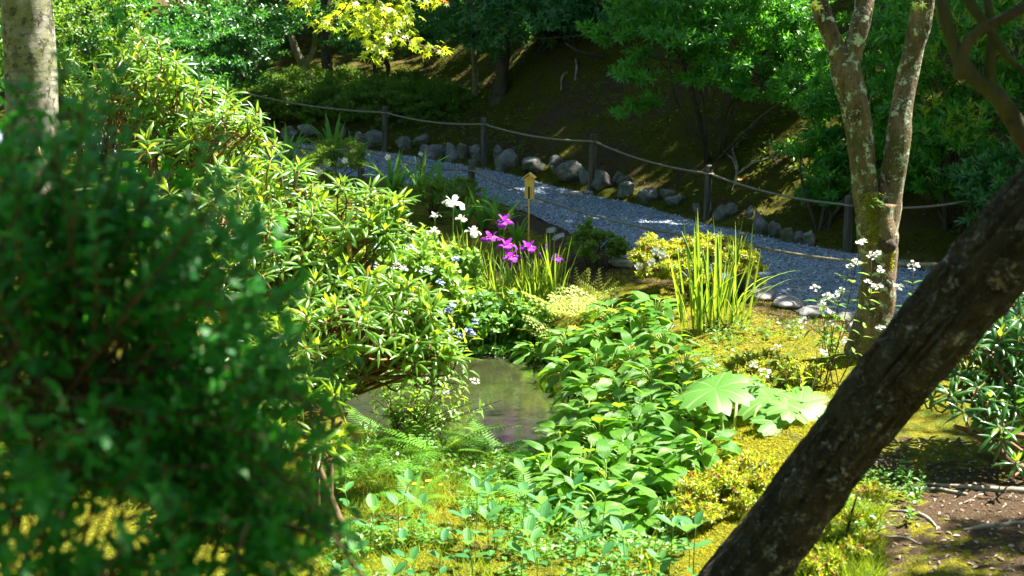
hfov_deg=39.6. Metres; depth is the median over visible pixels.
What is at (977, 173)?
broad shrub
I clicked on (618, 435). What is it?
hosta
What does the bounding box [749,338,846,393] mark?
white hydrangea
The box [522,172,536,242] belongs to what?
plant sign
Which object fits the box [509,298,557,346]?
leafy clump
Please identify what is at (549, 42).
evergreen shrub
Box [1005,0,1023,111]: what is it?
evergreen tree
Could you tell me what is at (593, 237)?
azalea
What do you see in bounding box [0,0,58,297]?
pale tree
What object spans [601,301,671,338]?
hosta
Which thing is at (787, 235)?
edging stone
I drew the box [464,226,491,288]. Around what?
iris
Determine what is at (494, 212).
broad bladed plant
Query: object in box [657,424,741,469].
hosta
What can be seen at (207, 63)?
evergreen shrub
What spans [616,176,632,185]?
edging stone
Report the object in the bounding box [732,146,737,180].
dead twig
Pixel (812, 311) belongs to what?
border stone
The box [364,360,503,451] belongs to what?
thin stemmed shrub
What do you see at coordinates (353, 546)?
seedling
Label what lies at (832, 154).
broad shrub
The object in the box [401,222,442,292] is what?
leafy clump
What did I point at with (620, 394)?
hosta
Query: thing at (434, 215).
iris
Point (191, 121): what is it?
rhododendron
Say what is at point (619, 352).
hosta
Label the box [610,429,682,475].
hosta
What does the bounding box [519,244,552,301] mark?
iris
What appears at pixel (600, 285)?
royal fern
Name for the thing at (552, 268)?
iris
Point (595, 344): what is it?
hosta
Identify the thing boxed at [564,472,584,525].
seedling
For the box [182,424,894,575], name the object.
grass
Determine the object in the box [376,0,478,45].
evergreen shrub
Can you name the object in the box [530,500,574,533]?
leaf rosette
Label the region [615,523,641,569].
seedling
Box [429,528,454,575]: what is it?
seedling
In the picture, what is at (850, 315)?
border stone
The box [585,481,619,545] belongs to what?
seedling
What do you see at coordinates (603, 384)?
hosta
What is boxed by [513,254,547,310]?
iris
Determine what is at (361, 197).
broad bladed plant
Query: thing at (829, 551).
grass tuft
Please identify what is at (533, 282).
iris
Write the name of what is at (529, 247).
iris
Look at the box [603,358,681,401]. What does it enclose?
hosta
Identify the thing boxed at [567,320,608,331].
royal fern
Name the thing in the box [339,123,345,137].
edging stone
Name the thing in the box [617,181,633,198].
edging stone
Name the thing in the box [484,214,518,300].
iris
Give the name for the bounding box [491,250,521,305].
iris
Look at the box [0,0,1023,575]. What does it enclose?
ground
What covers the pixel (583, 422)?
hosta
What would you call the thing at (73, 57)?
evergreen shrub
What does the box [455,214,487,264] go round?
iris
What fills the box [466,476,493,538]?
seedling
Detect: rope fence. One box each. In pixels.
[198,74,985,252]
[254,139,937,289]
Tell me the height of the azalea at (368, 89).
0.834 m
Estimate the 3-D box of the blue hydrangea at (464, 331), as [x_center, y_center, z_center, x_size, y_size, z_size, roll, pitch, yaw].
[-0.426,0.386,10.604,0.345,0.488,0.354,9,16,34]
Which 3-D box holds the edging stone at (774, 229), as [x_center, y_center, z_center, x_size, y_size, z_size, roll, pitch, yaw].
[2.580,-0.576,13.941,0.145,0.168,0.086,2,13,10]
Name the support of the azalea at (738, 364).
on the ground at (934, 430)
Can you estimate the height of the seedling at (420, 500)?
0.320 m
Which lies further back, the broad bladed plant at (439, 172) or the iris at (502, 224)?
the broad bladed plant at (439, 172)
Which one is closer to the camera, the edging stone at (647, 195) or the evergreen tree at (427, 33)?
the edging stone at (647, 195)
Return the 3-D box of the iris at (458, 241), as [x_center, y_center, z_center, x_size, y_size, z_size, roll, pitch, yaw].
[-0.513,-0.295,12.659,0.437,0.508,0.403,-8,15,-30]
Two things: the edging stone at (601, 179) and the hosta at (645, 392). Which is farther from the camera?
the edging stone at (601, 179)
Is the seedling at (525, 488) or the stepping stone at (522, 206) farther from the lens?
the stepping stone at (522, 206)
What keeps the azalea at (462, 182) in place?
on the ground at (934, 430)
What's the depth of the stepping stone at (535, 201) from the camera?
15.72 m
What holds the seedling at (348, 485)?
on the ground at (934, 430)
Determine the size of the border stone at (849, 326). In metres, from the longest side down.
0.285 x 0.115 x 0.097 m
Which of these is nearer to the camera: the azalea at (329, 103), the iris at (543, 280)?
the iris at (543, 280)
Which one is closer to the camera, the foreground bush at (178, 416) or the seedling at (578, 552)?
the foreground bush at (178, 416)
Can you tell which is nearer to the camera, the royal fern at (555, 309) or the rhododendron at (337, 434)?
the rhododendron at (337, 434)
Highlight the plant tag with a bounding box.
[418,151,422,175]
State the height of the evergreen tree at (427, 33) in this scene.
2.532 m
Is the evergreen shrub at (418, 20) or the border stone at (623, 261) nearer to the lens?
the border stone at (623, 261)
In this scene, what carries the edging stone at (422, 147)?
on the ground at (934, 430)
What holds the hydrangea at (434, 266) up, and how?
on the ground at (934, 430)
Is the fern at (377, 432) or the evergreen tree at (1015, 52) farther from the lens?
the evergreen tree at (1015, 52)
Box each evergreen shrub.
[0,0,74,106]
[0,0,174,154]
[53,0,208,140]
[111,0,251,130]
[165,0,340,49]
[182,0,292,104]
[268,0,447,44]
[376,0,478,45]
[457,0,598,56]
[513,0,636,41]
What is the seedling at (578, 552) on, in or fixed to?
on the ground at (934, 430)
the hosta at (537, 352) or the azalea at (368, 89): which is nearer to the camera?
the hosta at (537, 352)
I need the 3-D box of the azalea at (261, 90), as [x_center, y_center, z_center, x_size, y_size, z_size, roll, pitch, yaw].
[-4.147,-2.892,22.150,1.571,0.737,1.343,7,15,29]
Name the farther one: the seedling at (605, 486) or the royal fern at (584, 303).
the royal fern at (584, 303)
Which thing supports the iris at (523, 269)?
on the ground at (934, 430)
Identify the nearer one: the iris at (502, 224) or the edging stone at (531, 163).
the iris at (502, 224)
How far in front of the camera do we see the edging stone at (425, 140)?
19.84 m
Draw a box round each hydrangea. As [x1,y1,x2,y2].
[359,237,477,356]
[429,302,483,373]
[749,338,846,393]
[798,238,884,386]
[875,260,921,330]
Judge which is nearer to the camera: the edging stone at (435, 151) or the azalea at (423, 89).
the edging stone at (435, 151)
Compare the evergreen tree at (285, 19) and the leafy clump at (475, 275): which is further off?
the evergreen tree at (285, 19)
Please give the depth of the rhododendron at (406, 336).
7.96 m
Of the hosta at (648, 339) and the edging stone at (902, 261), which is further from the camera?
the edging stone at (902, 261)
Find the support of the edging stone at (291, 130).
on the ground at (934, 430)
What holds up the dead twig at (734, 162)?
on the ground at (934, 430)
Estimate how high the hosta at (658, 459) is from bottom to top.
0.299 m
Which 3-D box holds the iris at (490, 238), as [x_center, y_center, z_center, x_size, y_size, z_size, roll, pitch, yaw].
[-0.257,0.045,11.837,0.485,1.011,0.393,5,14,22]
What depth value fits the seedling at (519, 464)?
7.83 m
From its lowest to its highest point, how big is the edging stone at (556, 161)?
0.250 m
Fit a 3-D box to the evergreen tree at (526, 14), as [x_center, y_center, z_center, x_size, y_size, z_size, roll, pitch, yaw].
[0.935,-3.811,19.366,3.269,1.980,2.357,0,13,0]
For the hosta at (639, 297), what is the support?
on the ground at (934, 430)
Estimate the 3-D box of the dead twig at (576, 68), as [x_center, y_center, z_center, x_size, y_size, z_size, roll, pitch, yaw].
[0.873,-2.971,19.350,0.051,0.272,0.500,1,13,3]
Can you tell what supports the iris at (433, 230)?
on the ground at (934, 430)
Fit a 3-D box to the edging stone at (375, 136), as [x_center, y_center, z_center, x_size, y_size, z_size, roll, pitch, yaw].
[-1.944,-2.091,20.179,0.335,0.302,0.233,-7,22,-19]
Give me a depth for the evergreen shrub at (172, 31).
18.45 m
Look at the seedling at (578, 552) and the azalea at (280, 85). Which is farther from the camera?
the azalea at (280, 85)
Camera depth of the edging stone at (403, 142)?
19.80 m
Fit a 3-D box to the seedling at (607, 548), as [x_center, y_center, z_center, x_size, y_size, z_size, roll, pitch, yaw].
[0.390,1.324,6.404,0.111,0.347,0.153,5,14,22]
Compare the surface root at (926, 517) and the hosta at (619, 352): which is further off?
the hosta at (619, 352)
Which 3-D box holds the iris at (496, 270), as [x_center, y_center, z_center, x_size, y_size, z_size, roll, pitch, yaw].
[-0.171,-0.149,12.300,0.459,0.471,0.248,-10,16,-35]
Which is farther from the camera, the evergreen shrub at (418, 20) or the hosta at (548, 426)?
the evergreen shrub at (418, 20)
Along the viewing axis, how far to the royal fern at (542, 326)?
11.36 m
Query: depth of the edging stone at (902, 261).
12.56 m
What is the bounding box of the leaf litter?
[283,35,1023,575]
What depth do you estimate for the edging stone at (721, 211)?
14.57 m
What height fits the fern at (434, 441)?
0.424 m
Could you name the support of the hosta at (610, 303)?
on the ground at (934, 430)
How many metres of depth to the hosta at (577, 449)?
8.30 m
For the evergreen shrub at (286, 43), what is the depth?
26.79 m
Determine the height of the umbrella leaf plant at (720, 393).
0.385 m
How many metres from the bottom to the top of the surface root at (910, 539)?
0.040 m
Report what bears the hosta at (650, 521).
on the ground at (934, 430)
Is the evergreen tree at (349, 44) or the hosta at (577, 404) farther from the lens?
the evergreen tree at (349, 44)
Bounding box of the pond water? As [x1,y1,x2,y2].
[334,338,578,452]
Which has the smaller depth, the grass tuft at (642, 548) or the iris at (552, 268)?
the grass tuft at (642, 548)
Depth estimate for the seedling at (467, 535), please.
6.66 m
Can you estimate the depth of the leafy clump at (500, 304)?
11.56 m
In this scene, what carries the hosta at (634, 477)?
on the ground at (934, 430)
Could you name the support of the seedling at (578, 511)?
on the ground at (934, 430)
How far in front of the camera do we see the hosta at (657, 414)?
8.63 m
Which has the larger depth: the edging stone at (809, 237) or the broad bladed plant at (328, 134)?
the broad bladed plant at (328, 134)
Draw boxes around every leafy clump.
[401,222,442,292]
[412,232,481,324]
[438,277,491,347]
[444,243,484,315]
[453,306,514,355]
[472,285,529,345]
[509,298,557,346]
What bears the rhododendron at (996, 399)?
on the ground at (934, 430)
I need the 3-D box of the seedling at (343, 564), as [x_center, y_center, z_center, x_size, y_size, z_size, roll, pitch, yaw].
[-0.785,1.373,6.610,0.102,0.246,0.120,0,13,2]
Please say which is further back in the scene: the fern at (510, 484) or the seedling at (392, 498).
the fern at (510, 484)
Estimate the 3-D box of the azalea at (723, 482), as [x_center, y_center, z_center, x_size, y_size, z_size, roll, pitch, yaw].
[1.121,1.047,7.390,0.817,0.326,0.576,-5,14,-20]
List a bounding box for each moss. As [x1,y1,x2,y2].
[0,269,1007,575]
[256,0,1015,261]
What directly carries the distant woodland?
on the ground at (934, 430)
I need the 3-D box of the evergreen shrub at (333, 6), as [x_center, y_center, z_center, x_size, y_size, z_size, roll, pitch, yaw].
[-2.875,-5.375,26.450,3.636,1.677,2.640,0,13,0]
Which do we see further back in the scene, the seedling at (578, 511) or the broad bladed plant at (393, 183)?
the broad bladed plant at (393, 183)
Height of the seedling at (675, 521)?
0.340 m
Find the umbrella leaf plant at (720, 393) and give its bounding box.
[670,371,830,435]
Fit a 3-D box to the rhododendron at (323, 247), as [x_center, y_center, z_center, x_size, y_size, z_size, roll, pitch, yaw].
[-1.520,0.161,8.789,1.770,2.051,1.724,10,16,36]
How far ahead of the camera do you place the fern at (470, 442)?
8.80 m
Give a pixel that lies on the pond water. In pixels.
(525, 404)
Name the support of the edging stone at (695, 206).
on the ground at (934, 430)
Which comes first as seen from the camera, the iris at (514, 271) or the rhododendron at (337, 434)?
the rhododendron at (337, 434)
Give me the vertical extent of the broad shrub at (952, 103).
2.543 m
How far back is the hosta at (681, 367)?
9.47 m
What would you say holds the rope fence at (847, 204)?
on the ground at (934, 430)
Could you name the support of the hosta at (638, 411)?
on the ground at (934, 430)
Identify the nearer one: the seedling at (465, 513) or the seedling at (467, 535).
the seedling at (467, 535)
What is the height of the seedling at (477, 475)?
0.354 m
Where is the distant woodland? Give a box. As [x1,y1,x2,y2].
[0,0,387,84]
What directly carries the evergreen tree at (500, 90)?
on the ground at (934, 430)
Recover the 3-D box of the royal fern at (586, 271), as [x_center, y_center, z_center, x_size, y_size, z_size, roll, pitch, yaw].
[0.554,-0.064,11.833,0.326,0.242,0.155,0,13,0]
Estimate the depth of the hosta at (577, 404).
9.03 m
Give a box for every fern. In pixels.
[283,447,434,508]
[283,450,361,497]
[339,407,413,453]
[340,413,443,453]
[365,469,449,514]
[375,416,517,474]
[439,415,536,472]
[446,468,516,496]
[476,465,552,497]
[483,469,587,528]
[489,292,576,310]
[521,283,621,320]
[522,309,591,345]
[545,484,585,502]
[546,285,647,322]
[560,267,597,293]
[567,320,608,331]
[581,269,618,296]
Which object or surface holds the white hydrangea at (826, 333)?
on the ground at (934, 430)
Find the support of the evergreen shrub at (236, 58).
on the ground at (934, 430)
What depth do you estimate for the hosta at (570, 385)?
9.97 m
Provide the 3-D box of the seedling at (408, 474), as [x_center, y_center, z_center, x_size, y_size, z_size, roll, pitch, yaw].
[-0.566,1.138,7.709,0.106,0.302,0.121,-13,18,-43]
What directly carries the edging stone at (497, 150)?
on the ground at (934, 430)
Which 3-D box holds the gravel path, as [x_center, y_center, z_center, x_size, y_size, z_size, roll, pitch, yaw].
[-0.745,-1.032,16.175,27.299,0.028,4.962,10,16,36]
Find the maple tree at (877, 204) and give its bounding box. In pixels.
[283,0,934,359]
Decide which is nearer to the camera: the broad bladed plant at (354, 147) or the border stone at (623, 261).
the border stone at (623, 261)
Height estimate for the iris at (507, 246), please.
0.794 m
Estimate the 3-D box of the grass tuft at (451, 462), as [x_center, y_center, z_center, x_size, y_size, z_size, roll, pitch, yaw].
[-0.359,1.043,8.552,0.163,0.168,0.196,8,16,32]
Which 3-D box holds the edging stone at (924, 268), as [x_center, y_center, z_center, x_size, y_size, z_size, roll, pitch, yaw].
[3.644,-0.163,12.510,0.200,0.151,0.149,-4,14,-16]
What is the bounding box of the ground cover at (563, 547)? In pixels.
[310,317,926,575]
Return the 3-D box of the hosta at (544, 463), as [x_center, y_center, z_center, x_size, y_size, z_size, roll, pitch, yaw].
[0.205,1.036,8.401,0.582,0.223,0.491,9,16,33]
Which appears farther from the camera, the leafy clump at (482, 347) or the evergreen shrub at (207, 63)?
the evergreen shrub at (207, 63)
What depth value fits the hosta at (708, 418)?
8.53 m
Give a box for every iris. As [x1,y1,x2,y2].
[428,226,439,239]
[429,212,461,248]
[441,231,480,254]
[442,195,464,247]
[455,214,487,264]
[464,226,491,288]
[472,241,505,296]
[476,231,500,316]
[482,248,512,287]
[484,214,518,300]
[489,238,524,301]
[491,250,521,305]
[494,238,544,293]
[494,262,528,336]
[501,240,540,306]
[510,253,555,304]
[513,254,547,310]
[514,242,542,297]
[518,238,567,297]
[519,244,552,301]
[523,249,554,292]
[526,237,578,301]
[537,228,576,293]
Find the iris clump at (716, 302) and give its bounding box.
[667,208,797,334]
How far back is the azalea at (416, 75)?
22.34 m
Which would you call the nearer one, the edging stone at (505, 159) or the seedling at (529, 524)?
the seedling at (529, 524)
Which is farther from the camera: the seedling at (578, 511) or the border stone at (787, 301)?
the border stone at (787, 301)
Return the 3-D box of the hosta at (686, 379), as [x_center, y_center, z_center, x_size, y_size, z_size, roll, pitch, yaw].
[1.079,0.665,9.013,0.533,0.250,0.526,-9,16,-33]
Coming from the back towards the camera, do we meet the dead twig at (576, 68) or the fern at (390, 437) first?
the dead twig at (576, 68)
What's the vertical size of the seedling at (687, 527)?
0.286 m
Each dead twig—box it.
[560,72,567,89]
[574,58,577,80]
[723,151,737,190]
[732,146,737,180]
[738,152,785,174]
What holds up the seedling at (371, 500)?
on the ground at (934, 430)
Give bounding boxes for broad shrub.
[575,0,845,163]
[784,0,928,230]
[843,0,1023,231]
[932,140,1023,226]
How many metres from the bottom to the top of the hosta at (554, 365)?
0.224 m
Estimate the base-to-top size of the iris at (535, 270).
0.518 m
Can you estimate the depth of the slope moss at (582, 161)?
17.64 m
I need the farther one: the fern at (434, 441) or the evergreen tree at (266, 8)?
the evergreen tree at (266, 8)
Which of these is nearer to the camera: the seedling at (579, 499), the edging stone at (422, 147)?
the seedling at (579, 499)
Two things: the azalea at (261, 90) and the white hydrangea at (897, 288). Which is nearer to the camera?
the white hydrangea at (897, 288)
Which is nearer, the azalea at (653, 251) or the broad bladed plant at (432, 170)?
the azalea at (653, 251)
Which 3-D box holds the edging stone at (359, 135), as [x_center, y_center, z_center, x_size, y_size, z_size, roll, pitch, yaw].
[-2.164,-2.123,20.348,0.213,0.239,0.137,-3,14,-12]
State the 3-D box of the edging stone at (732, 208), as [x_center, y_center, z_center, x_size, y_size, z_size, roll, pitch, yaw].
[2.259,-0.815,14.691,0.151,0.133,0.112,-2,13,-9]
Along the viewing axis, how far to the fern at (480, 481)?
8.36 m
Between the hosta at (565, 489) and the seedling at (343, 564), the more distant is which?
the hosta at (565, 489)
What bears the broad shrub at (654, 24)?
on the ground at (934, 430)
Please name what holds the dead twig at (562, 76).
on the ground at (934, 430)
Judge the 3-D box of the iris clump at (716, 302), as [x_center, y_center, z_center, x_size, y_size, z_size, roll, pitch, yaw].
[1.601,-0.131,10.460,0.983,0.942,0.694,0,13,0]
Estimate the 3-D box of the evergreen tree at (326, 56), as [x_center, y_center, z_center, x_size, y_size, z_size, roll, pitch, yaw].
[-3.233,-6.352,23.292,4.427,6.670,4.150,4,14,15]
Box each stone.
[281,126,298,139]
[297,124,319,136]
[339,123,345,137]
[353,131,363,142]
[363,130,381,149]
[394,136,410,151]
[413,133,428,146]
[420,144,428,155]
[426,144,445,159]
[445,142,458,162]
[457,143,468,157]
[468,144,480,155]
[472,149,481,164]
[493,145,502,157]
[494,149,518,172]
[515,204,527,211]
[522,156,545,172]
[530,197,547,203]
[546,227,556,232]
[549,155,563,172]
[552,233,564,240]
[555,160,582,181]
[555,195,568,198]
[563,190,584,196]
[579,168,587,184]
[584,189,592,194]
[591,169,612,190]
[610,255,633,266]
[613,171,623,181]
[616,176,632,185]
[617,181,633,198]
[637,187,658,205]
[659,189,676,198]
[664,195,684,205]
[692,203,701,216]
[712,204,728,221]
[726,203,738,215]
[746,205,753,216]
[747,285,775,298]
[752,210,767,235]
[768,220,781,236]
[771,294,804,308]
[779,227,793,242]
[793,231,802,243]
[796,305,836,317]
[802,230,815,245]
[837,311,854,320]
[846,321,852,331]
[897,259,911,267]
[917,262,935,270]
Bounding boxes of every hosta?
[502,337,556,363]
[504,440,588,485]
[517,416,590,461]
[527,464,607,509]
[535,325,583,360]
[537,356,592,391]
[543,434,617,478]
[546,389,611,439]
[550,370,613,411]
[553,484,630,531]
[556,410,632,456]
[559,338,617,384]
[564,438,649,509]
[565,320,630,355]
[574,297,645,333]
[580,359,651,403]
[582,389,648,437]
[585,466,668,518]
[586,496,665,545]
[587,403,671,455]
[589,328,659,375]
[592,428,654,480]
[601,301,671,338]
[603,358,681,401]
[605,452,700,513]
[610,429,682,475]
[612,382,678,418]
[615,291,684,329]
[618,484,704,539]
[624,397,702,435]
[628,438,713,490]
[631,323,701,363]
[636,411,716,468]
[639,372,701,417]
[643,344,723,385]
[656,396,733,436]
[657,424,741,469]
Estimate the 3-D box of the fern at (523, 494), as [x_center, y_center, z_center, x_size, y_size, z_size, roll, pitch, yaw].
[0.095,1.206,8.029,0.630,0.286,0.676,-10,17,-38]
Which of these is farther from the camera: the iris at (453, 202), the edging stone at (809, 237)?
the edging stone at (809, 237)
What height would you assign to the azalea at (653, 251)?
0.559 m
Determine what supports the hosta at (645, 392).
on the ground at (934, 430)
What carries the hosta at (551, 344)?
on the ground at (934, 430)
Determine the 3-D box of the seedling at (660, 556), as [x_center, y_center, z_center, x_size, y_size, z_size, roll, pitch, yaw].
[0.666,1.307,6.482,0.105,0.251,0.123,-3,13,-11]
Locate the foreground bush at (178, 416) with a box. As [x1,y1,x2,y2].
[0,4,396,575]
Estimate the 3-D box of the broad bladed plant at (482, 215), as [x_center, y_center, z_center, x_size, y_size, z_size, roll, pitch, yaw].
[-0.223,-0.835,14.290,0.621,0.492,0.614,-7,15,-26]
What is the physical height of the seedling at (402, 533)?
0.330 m
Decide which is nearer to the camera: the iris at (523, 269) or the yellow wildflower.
the yellow wildflower
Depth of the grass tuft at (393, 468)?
8.45 m
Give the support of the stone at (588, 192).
on the ground at (934, 430)
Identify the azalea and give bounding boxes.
[201,81,295,126]
[237,72,341,124]
[243,62,367,99]
[276,68,394,123]
[292,135,390,191]
[329,71,445,130]
[344,68,441,101]
[386,74,473,128]
[395,175,469,220]
[438,175,481,209]
[563,216,632,269]
[627,231,769,292]
[666,449,779,533]
[720,346,826,388]
[798,479,895,575]
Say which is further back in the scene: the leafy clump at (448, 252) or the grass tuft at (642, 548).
the leafy clump at (448, 252)
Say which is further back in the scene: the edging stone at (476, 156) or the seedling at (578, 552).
the edging stone at (476, 156)
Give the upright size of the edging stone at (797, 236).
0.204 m
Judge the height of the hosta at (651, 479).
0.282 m
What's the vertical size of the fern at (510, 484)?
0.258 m
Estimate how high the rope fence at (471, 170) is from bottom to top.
0.905 m
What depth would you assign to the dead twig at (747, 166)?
15.28 m
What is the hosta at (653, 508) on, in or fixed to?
on the ground at (934, 430)
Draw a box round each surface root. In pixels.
[875,532,921,544]
[889,509,936,526]
[893,486,967,495]
[925,482,1023,493]
[962,520,1023,531]
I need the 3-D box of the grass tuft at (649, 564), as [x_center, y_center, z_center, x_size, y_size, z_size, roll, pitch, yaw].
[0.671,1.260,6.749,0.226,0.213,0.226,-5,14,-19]
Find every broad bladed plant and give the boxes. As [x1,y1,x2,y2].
[260,120,311,170]
[300,111,361,164]
[334,177,392,211]
[337,132,370,164]
[357,149,433,195]
[393,148,451,195]
[418,162,469,203]
[438,188,491,230]
[464,183,516,229]
[470,192,526,235]
[500,215,534,243]
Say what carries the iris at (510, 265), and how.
on the ground at (934, 430)
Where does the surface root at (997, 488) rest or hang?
on the ground at (934, 430)
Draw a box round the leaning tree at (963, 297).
[697,0,1023,575]
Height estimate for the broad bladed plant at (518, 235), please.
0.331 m
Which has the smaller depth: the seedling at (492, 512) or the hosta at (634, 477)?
the seedling at (492, 512)
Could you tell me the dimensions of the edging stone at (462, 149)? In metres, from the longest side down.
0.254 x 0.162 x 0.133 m
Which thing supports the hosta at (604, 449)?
on the ground at (934, 430)
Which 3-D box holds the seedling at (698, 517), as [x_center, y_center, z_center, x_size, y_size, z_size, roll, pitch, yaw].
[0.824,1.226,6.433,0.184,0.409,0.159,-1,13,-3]
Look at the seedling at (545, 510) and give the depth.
6.89 m
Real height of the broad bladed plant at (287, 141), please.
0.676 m
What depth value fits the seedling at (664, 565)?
6.34 m
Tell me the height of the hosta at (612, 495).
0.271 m
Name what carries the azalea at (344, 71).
on the ground at (934, 430)
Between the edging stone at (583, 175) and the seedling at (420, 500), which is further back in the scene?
the edging stone at (583, 175)
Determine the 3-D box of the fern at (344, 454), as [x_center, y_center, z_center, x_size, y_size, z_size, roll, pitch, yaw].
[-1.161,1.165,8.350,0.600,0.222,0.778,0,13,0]
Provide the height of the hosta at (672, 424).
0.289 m
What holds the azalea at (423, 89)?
on the ground at (934, 430)
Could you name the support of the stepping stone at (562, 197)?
on the gravel path
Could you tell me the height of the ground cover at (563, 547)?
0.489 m
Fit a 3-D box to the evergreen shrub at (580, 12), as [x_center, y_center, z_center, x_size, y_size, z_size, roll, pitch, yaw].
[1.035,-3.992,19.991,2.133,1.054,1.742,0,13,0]
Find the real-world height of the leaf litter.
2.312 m
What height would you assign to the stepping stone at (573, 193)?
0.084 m
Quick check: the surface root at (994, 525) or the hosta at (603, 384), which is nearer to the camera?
the surface root at (994, 525)
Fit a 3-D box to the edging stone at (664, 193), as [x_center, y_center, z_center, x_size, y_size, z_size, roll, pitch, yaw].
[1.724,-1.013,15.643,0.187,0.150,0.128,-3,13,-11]
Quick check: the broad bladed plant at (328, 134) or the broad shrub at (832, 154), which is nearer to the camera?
the broad shrub at (832, 154)
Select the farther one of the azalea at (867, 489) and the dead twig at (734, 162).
the dead twig at (734, 162)
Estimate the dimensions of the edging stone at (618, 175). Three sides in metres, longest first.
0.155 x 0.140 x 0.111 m
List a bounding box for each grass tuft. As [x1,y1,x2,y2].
[384,460,401,478]
[438,455,465,473]
[618,521,661,562]
[630,526,678,572]
[811,539,845,566]
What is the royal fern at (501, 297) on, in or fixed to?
on the ground at (934, 430)
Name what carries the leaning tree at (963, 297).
on the ground at (934, 430)
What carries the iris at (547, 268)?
on the ground at (934, 430)
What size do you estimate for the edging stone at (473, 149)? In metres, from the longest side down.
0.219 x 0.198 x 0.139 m
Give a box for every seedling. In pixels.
[333,556,353,571]
[336,481,355,528]
[341,539,369,575]
[353,493,388,558]
[381,555,406,575]
[387,493,411,544]
[389,529,419,575]
[396,468,421,519]
[403,493,433,533]
[403,546,429,575]
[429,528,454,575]
[447,508,475,564]
[454,527,489,575]
[465,469,495,525]
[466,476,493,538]
[472,505,505,572]
[476,481,508,548]
[502,482,539,545]
[506,515,540,575]
[509,458,532,512]
[522,528,547,575]
[526,490,557,539]
[529,501,559,569]
[561,504,597,566]
[561,533,589,575]
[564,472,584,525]
[567,496,586,537]
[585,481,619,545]
[589,541,614,575]
[606,516,633,575]
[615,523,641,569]
[646,549,671,575]
[648,560,670,575]
[654,514,681,575]
[675,511,711,575]
[676,521,700,566]
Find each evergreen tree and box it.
[187,0,320,73]
[194,0,373,77]
[294,0,399,84]
[319,0,467,89]
[360,0,530,98]
[423,0,563,106]
[460,0,688,58]
[870,1,888,30]
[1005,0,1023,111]
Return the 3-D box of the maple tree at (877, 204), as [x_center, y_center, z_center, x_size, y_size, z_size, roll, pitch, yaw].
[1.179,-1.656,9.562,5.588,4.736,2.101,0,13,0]
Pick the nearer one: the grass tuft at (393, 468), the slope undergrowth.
the grass tuft at (393, 468)
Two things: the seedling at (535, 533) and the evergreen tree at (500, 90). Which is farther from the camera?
the evergreen tree at (500, 90)
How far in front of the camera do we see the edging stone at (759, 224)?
14.06 m
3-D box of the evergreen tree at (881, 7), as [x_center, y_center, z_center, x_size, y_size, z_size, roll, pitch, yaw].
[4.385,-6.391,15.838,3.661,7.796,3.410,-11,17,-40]
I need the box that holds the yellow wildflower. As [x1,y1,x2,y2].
[412,479,442,492]
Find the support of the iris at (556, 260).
on the ground at (934, 430)
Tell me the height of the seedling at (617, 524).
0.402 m
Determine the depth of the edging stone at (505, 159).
18.04 m
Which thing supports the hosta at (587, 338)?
on the ground at (934, 430)
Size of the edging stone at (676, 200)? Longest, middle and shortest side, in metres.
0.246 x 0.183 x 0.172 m
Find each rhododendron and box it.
[15,23,296,373]
[110,146,420,421]
[225,265,483,480]
[290,367,357,525]
[923,293,1023,480]
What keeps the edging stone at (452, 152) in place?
on the ground at (934, 430)
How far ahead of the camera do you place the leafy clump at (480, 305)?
11.49 m
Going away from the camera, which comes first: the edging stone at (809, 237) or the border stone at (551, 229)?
the edging stone at (809, 237)
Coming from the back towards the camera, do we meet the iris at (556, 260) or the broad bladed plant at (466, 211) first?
the broad bladed plant at (466, 211)
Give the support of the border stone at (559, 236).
on the ground at (934, 430)
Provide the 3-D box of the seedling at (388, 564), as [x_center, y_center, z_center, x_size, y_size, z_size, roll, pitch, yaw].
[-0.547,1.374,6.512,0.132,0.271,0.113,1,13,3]
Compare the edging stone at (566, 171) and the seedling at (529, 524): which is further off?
the edging stone at (566, 171)
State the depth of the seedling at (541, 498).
7.39 m
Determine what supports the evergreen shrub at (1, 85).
on the ground at (934, 430)
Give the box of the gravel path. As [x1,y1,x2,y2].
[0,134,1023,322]
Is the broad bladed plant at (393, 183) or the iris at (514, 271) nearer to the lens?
the iris at (514, 271)
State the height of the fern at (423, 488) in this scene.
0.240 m
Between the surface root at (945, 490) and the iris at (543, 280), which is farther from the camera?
the iris at (543, 280)
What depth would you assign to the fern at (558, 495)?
8.00 m
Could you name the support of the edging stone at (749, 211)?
on the ground at (934, 430)
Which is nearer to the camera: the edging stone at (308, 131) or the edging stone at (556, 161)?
the edging stone at (556, 161)
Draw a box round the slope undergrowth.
[279,0,999,237]
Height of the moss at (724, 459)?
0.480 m
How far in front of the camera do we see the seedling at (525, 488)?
7.16 m
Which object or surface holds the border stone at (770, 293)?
on the ground at (934, 430)
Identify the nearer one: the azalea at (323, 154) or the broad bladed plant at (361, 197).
the broad bladed plant at (361, 197)
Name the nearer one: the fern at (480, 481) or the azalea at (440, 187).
the fern at (480, 481)
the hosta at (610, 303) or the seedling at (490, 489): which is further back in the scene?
the hosta at (610, 303)
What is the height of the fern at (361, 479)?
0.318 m
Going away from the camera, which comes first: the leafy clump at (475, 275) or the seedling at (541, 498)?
the seedling at (541, 498)
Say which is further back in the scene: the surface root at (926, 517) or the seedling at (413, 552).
the surface root at (926, 517)
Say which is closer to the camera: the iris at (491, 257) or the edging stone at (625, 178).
the iris at (491, 257)

